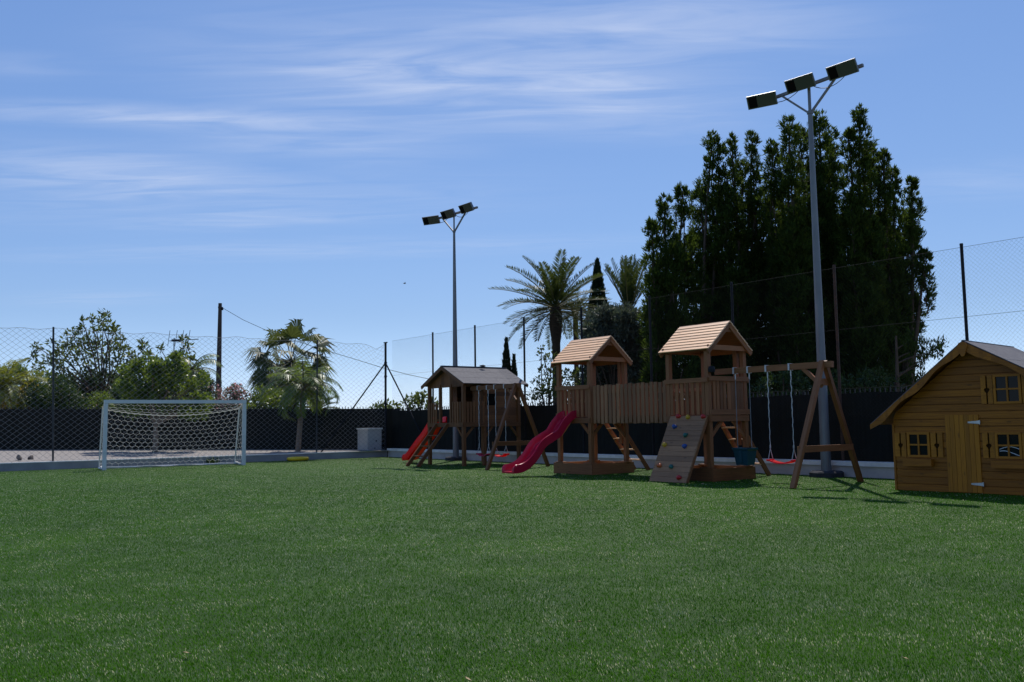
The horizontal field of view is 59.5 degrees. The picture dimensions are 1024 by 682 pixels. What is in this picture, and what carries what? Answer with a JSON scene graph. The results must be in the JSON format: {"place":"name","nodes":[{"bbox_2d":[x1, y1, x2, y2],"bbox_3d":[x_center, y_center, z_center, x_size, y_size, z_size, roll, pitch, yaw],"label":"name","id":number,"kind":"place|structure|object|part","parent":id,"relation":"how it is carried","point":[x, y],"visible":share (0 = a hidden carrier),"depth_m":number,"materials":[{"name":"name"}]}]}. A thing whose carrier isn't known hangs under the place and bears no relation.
{"place":"outdoors","nodes":[
{"label":"outdoors","id":0,"kind":"place"},
{"bbox_2d":[105,384,136,408],"bbox_3d":[-16.082,3.217,36.909,1.695,3.295,1.408,-5,-7,40],"label":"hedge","id":1,"kind":"object","parent":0,"point":[115,395],"visible":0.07,"depth_m":36.72,"materials":[{"name":"green plant"}]},
{"bbox_2d":[0,449,386,462],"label":"gravel","id":2,"kind":"structure","parent":0,"point":[84,454],"depth_m":30.35,"materials":[{"name":"grey gravel"}]},
{"bbox_2d":[112,349,215,451],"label":"citrus tree","id":3,"kind":"object","parent":2,"relation":"on","point":[159,379],"visible":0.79,"depth_m":31.26,"materials":[{"name":"green plant"}]},
{"bbox_2d":[0,327,427,462],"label":"net fence","id":4,"kind":"object","parent":2,"relation":"on","point":[385,365],"visible":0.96,"depth_m":28.77,"materials":[{"name":"metal"}]},
{"bbox_2d":[259,356,342,450],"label":"palm tree","id":5,"kind":"object","parent":2,"relation":"on","point":[311,380],"visible":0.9,"depth_m":31.64,"materials":[{"name":"green plant"}]},
{"bbox_2d":[356,428,382,449],"bbox_3d":[-5.211,3.609,32.782,0.680,0.850,0.680,4,-7,-45],"label":"utility cabinet","id":6,"kind":"object","parent":2,"relation":"on","point":[371,435],"visible":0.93,"depth_m":32.56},
{"bbox_3d":[-4.979,3.612,32.570,0.540,0.700,0.033,4,-7,-45],"label":"door","id":7,"kind":"part","parent":6,"relation":"part of","materials":[{"name":"grey metal"}]},
{"bbox_2d":[191,369,222,408],"bbox_3d":[-12.076,2.845,34.858,1.073,3.549,1.873,4,-7,-42],"label":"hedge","id":8,"kind":"object","parent":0,"point":[209,390],"visible":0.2,"depth_m":34.98,"materials":[{"name":"green plant"}]},
{"bbox_2d":[305,395,340,408],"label":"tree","id":9,"kind":"object","parent":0,"point":[322,402],"visible":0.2,"depth_m":36.77,"materials":[{"name":"green plant"}]},
{"bbox_2d":[367,398,399,408],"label":"tree","id":10,"kind":"object","parent":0,"point":[381,405],"visible":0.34,"depth_m":61.95,"materials":[{"name":"green plant"}]},
{"bbox_2d":[0,457,1023,681],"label":"turf","id":11,"kind":"structure","parent":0,"point":[479,575],"depth_m":6.87,"materials":[{"name":"green plant"}]},
{"bbox_2d":[98,400,246,469],"bbox_3d":[-10.022,2.750,26.549,3.982,1.975,1.032,3,-6,-32],"label":"football goal","id":12,"kind":"object","parent":11,"relation":"on","point":[104,424],"visible":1,"depth_m":26.57,"materials":[{"name":"white paint"}]},
{"bbox_2d":[204,457,218,462],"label":"weed","id":13,"kind":"object","parent":11,"relation":"on","point":[212,461],"visible":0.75,"depth_m":28.55,"materials":[{"name":"green plant"}]},
{"bbox_2d":[287,456,308,460],"bbox_3d":[-7.164,3.938,29.991,0.730,0.118,0.730,-1,-5,0],"label":"play ring","id":14,"kind":"object","parent":11,"relation":"on","point":[303,458],"visible":1,"depth_m":29.70,"materials":[{"name":"yellow plastic"}]},
{"bbox_2d":[422,202,477,460],"bbox_3d":[-1.892,-0.236,28.860,0.698,8.139,2.490,4,-7,-43],"label":"floodlight mast","id":15,"kind":"object","parent":11,"relation":"on","point":[452,213],"visible":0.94,"depth_m":28.82,"materials":[{"name":"grey metal"}]},
{"bbox_2d":[402,365,549,469],"bbox_3d":[-1.302,2.112,25.362,3.142,2.832,5.781,3,-7,-37],"label":"stilted playhouse","id":16,"kind":"object","parent":11,"relation":"on","point":[462,383],"visible":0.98,"depth_m":25.10,"materials":[{"name":"brown wood"}]},
{"bbox_2d":[476,385,490,455],"bbox_3d":[-0.767,2.157,24.242,0.174,1.908,0.510,3,-7,-37],"label":"swing","id":17,"kind":"object","parent":16,"relation":"hanging from","point":[481,454],"visible":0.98,"depth_m":24.08,"materials":[{"name":"plastic"}]},
{"bbox_2d":[485,392,495,406],"bbox_3d":[-0.599,1.640,25.108,0.340,0.400,0.036,3,-7,-37],"label":"window","id":18,"kind":"structure","parent":16,"relation":"in","point":[489,396],"depth_m":25.08,"materials":[{"name":"brown wood"}]},
{"bbox_2d":[493,384,508,456],"bbox_3d":[-0.299,2.094,23.621,0.174,1.908,0.510,3,-7,-37],"label":"swing","id":19,"kind":"object","parent":16,"relation":"hanging from","point":[503,455],"visible":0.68,"depth_m":23.51,"materials":[{"name":"red plastic"}]},
{"bbox_2d":[502,321,863,488],"bbox_3d":[3.215,1.241,18.115,3.949,3.125,6.960,3,-7,-37],"label":"wooden playset","id":20,"kind":"object","parent":11,"relation":"on","point":[689,428],"visible":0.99,"depth_m":17.91,"materials":[{"name":"brown wood"}]},
{"bbox_2d":[732,366,757,464],"bbox_3d":[4.419,1.426,17.093,0.312,1.862,0.370,3,-7,-37],"label":"swing","id":21,"kind":"object","parent":20,"relation":"hanging from","point":[744,455],"visible":1,"depth_m":16.95,"materials":[{"name":"teal plastic"}]},
{"bbox_2d":[764,363,795,463],"bbox_3d":[4.923,1.335,16.427,0.174,1.818,0.580,3,-7,-37],"label":"swing","id":22,"kind":"object","parent":20,"relation":"hanging from","point":[773,460],"visible":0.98,"depth_m":16.32,"materials":[{"name":"red plastic"}]},
{"bbox_2d":[746,58,863,477],"bbox_3d":[6.145,-1.369,18.237,0.680,8.229,2.494,4,-7,-43],"label":"floodlight mast","id":23,"kind":"object","parent":11,"relation":"on","point":[834,73],"visible":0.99,"depth_m":18.12,"materials":[{"name":"grey metal"}]},
{"bbox_2d":[870,340,1023,495],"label":"wooden playhouse","id":24,"kind":"object","parent":11,"relation":"on","point":[954,416],"visible":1,"depth_m":13.61,"materials":[{"name":"brown wood"}]},
{"bbox_2d":[906,432,930,456],"bbox_3d":[6.396,1.631,14.086,0.045,0.388,0.348,4,-7,-43],"label":"window","id":25,"kind":"structure","parent":24,"relation":"in","point":[918,443],"depth_m":14.08,"materials":[{"name":"yellow wood"}]},
{"bbox_2d":[945,415,983,492],"bbox_3d":[6.854,1.703,13.577,0.034,1.165,0.513,4,-7,-43],"label":"door","id":26,"kind":"structure","parent":24,"relation":"in","point":[962,431],"depth_m":13.58,"materials":[{"name":"brown wood"}]},
{"bbox_2d":[992,374,1022,403],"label":"window","id":27,"kind":"structure","parent":24,"relation":"in","point":[1007,388],"depth_m":13.18,"materials":[{"name":"yellow wood"}]},
{"bbox_2d":[994,432,1022,458],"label":"window","id":28,"kind":"structure","parent":24,"relation":"in","point":[1002,439],"depth_m":13.13,"materials":[{"name":"yellow wood"}]},
{"bbox_2d":[0,0,1023,409],"label":"sky","id":29,"kind":"structure","parent":0,"point":[163,163],"materials":[{"name":"blue"}]},
{"label":"ground","id":30,"kind":"structure","parent":0,"visible":0},
{"bbox_2d":[0,380,38,408],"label":"shrub","id":31,"kind":"object","parent":30,"relation":"on","point":[5,403],"visible":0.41,"depth_m":35.59,"materials":[{"name":"green plant"}]},
{"bbox_2d":[0,357,44,408],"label":"palm tree","id":32,"kind":"object","parent":30,"relation":"on","point":[6,380],"visible":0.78,"depth_m":35.75,"materials":[{"name":"green plant"}]},
{"bbox_2d":[0,364,51,408],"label":"shrub","id":33,"kind":"object","parent":30,"relation":"on","point":[23,368],"visible":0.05,"depth_m":37.67,"materials":[{"name":"green plant"}]},
{"bbox_2d":[8,371,51,408],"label":"palm tree","id":34,"kind":"object","parent":30,"relation":"on","point":[30,378],"visible":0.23,"depth_m":36.87,"materials":[{"name":"green plant"}]},
{"bbox_2d":[20,373,92,408],"bbox_3d":[-18.108,3.012,35.353,3.026,3.476,1.803,-1,-5,0],"label":"hedge","id":35,"kind":"object","parent":30,"relation":"on","point":[49,395],"visible":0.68,"depth_m":35.13,"materials":[{"name":"green plant"}]},
{"bbox_2d":[25,308,153,405],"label":"broadleaf tree","id":36,"kind":"object","parent":30,"relation":"on","point":[104,314],"visible":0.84,"depth_m":41.99,"materials":[{"name":"green plant"}]},
{"bbox_2d":[86,389,120,408],"bbox_3d":[-16.597,3.367,35.960,1.451,2.837,2.114,3,-7,-37],"label":"shrub","id":37,"kind":"object","parent":30,"relation":"on","point":[100,400],"visible":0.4,"depth_m":35.72,"materials":[{"name":"green plant"}]},
{"bbox_2d":[42,370,217,408],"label":"shrub","id":38,"kind":"object","parent":30,"relation":"on","point":[73,382],"visible":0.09,"depth_m":42.63,"materials":[{"name":"green plant"}]},
{"bbox_2d":[156,334,202,395],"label":"broadleaf tree","id":39,"kind":"object","parent":30,"relation":"on","point":[186,352],"visible":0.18,"depth_m":41.38,"materials":[{"name":"green plant"}]},
{"bbox_2d":[0,451,386,471],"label":"wall","id":40,"kind":"structure","parent":30,"relation":"on","point":[42,465],"depth_m":28.01,"materials":[{"name":"concrete"}]},
{"bbox_2d":[173,354,223,397],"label":"palm tree","id":41,"kind":"object","parent":30,"relation":"on","point":[194,370],"visible":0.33,"depth_m":38.03,"materials":[{"name":"green plant"}]},
{"bbox_2d":[0,406,398,456],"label":"screen fence","id":42,"kind":"object","parent":30,"relation":"on","point":[324,425],"visible":0.56,"depth_m":33.35,"materials":[{"name":"black fabric"}]},
{"bbox_2d":[216,303,222,396],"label":"power pole","id":43,"kind":"object","parent":30,"relation":"on","point":[219,330],"visible":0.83,"depth_m":44.13,"materials":[{"name":"metal"}]},
{"bbox_2d":[223,308,534,392],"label":"power cable","id":44,"kind":"object","parent":43,"relation":"attached to","point":[336,353],"visible":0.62,"depth_m":41.95,"materials":[{"name":"metal"}]},
{"bbox_2d":[201,382,255,408],"bbox_3d":[-11.779,3.232,36.896,3.009,3.142,1.974,-1,-5,0],"label":"oleander","id":45,"kind":"object","parent":30,"relation":"on","point":[225,392],"visible":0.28,"depth_m":36.68,"materials":[{"name":"pink plant"}]},
{"bbox_2d":[245,384,287,408],"bbox_3d":[-9.906,3.167,35.939,2.215,3.045,2.012,-1,-5,0],"label":"shrub","id":46,"kind":"object","parent":30,"relation":"on","point":[272,404],"visible":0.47,"depth_m":35.78,"materials":[{"name":"green plant"}]},
{"bbox_2d":[239,318,337,408],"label":"palm tree","id":47,"kind":"object","parent":30,"relation":"on","point":[293,330],"visible":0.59,"depth_m":39.48,"materials":[{"name":"green plant"}]},
{"bbox_2d":[398,389,438,410],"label":"tree","id":48,"kind":"object","parent":30,"relation":"on","point":[417,399],"visible":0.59,"depth_m":62.14,"materials":[{"name":"green plant"}]},
{"bbox_2d":[502,336,520,401],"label":"cypress tree","id":49,"kind":"object","parent":30,"relation":"on","point":[506,351],"visible":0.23,"depth_m":37.01,"materials":[{"name":"green plant"}]},
{"bbox_2d":[488,249,610,403],"bbox_3d":[1.550,0.504,34.095,4.933,7.686,5.025,-1,-5,0],"label":"palm tree","id":50,"kind":"object","parent":30,"relation":"on","point":[555,292],"visible":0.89,"depth_m":33.85,"materials":[{"name":"green plant"}]},
{"bbox_2d":[526,345,586,405],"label":"tree","id":51,"kind":"object","parent":30,"relation":"on","point":[548,392],"visible":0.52,"depth_m":29.90,"materials":[{"name":"green plant"}]},
{"bbox_2d":[538,289,610,385],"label":"palm tree","id":52,"kind":"object","parent":30,"relation":"on","point":[574,335],"visible":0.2,"depth_m":41.10,"materials":[{"name":"green plant"}]},
{"bbox_2d":[577,257,607,384],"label":"cypress tree","id":53,"kind":"object","parent":30,"relation":"on","point":[597,283],"visible":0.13,"depth_m":36.20,"materials":[{"name":"green plant"}]},
{"bbox_2d":[576,300,643,401],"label":"tree","id":54,"kind":"object","parent":30,"relation":"on","point":[626,339],"visible":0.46,"depth_m":29.35,"materials":[{"name":"green plant"}]},
{"bbox_2d":[603,254,646,306],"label":"palm tree","id":55,"kind":"object","parent":30,"relation":"on","point":[629,290],"visible":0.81,"depth_m":32.94,"materials":[{"name":"green plant"}]},
{"bbox_2d":[387,448,894,478],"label":"wall","id":56,"kind":"structure","parent":30,"relation":"on","point":[871,469],"depth_m":20.28,"materials":[{"name":"paint"}]},
{"bbox_2d":[392,237,1023,460],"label":"chain link fence","id":57,"kind":"object","parent":56,"relation":"on","point":[964,303],"visible":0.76,"depth_m":19.75,"materials":[{"name":"metal"}]},
{"bbox_2d":[392,386,906,461],"bbox_3d":[4.003,2.254,22.033,0.151,1.777,28.011,3,-7,-37],"label":"screen fence","id":58,"kind":"object","parent":30,"relation":"on","point":[870,440],"visible":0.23,"depth_m":19.93,"materials":[{"name":"black fabric"}]},
{"bbox_2d":[635,182,704,399],"bbox_3d":[4.858,-0.734,27.558,2.287,8.664,3.102,-1,-5,0],"label":"conifer tree","id":59,"kind":"object","parent":30,"relation":"on","point":[669,266],"visible":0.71,"depth_m":26.78,"materials":[{"name":"green plant"}]},
{"bbox_2d":[677,128,738,387],"bbox_3d":[6.394,-1.714,29.118,2.143,10.859,3.926,-3,-6,25],"label":"conifer tree","id":60,"kind":"object","parent":30,"relation":"on","point":[705,275],"visible":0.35,"depth_m":29.38,"materials":[{"name":"green plant"}]},
{"bbox_2d":[706,129,770,397],"bbox_3d":[7.620,-1.800,29.223,2.227,11.014,3.852,-5,-6,36],"label":"conifer tree","id":61,"kind":"object","parent":30,"relation":"on","point":[746,232],"visible":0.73,"depth_m":28.94,"materials":[{"name":"green plant"}]},
{"bbox_2d":[748,369,812,397],"bbox_3d":[7.281,2.069,24.398,2.156,2.644,1.524,-1,-5,0],"label":"hedge","id":62,"kind":"object","parent":30,"relation":"on","point":[796,384],"visible":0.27,"depth_m":24.26,"materials":[{"name":"green plant"}]},
{"bbox_2d":[747,113,839,396],"bbox_3d":[8.867,-1.824,28.168,2.702,10.835,3.692,-1,-5,0],"label":"conifer tree","id":63,"kind":"object","parent":30,"relation":"on","point":[788,249],"visible":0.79,"depth_m":27.35,"materials":[{"name":"green plant"}]},
{"bbox_2d":[801,109,846,390],"bbox_3d":[10.340,-1.964,29.498,2.120,11.317,3.822,-5,-6,36],"label":"conifer tree","id":64,"kind":"object","parent":30,"relation":"on","point":[828,167],"visible":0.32,"depth_m":28.65,"materials":[{"name":"green plant"}]},
{"bbox_2d":[828,103,901,392],"bbox_3d":[10.743,-1.949,27.675,2.177,10.942,3.132,-2,-5,12],"label":"conifer tree","id":65,"kind":"object","parent":30,"relation":"on","point":[863,238],"visible":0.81,"depth_m":27.09,"materials":[{"name":"green plant"}]},
{"bbox_2d":[827,366,910,394],"bbox_3d":[9.747,2.011,24.391,2.720,2.691,1.600,-1,-5,0],"label":"hedge","id":66,"kind":"object","parent":30,"relation":"on","point":[870,377],"visible":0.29,"depth_m":24.26,"materials":[{"name":"green plant"}]},
{"bbox_2d":[870,147,914,391],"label":"conifer tree","id":67,"kind":"object","parent":30,"relation":"on","point":[890,214],"visible":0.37,"depth_m":27.79,"materials":[{"name":"green plant"}]},
{"bbox_2d":[881,175,937,391],"bbox_3d":[12.367,-0.977,28.035,2.174,9.027,2.013,-1,-5,0],"label":"conifer tree","id":68,"kind":"object","parent":30,"relation":"on","point":[915,231],"visible":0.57,"depth_m":27.97,"materials":[{"name":"green plant"}]},
{"bbox_2d":[895,326,949,391],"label":"tree","id":69,"kind":"object","parent":30,"relation":"on","point":[919,356],"visible":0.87,"depth_m":24.04,"materials":[{"name":"green plant"}]},
{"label":"house","id":70,"kind":"object","parent":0,"visible":0},
{"bbox_2d":[168,330,198,352],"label":"television antenna","id":71,"kind":"object","parent":70,"relation":"on","point":[176,340],"visible":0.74,"depth_m":48.19,"materials":[{"name":"metal"}]}
]}

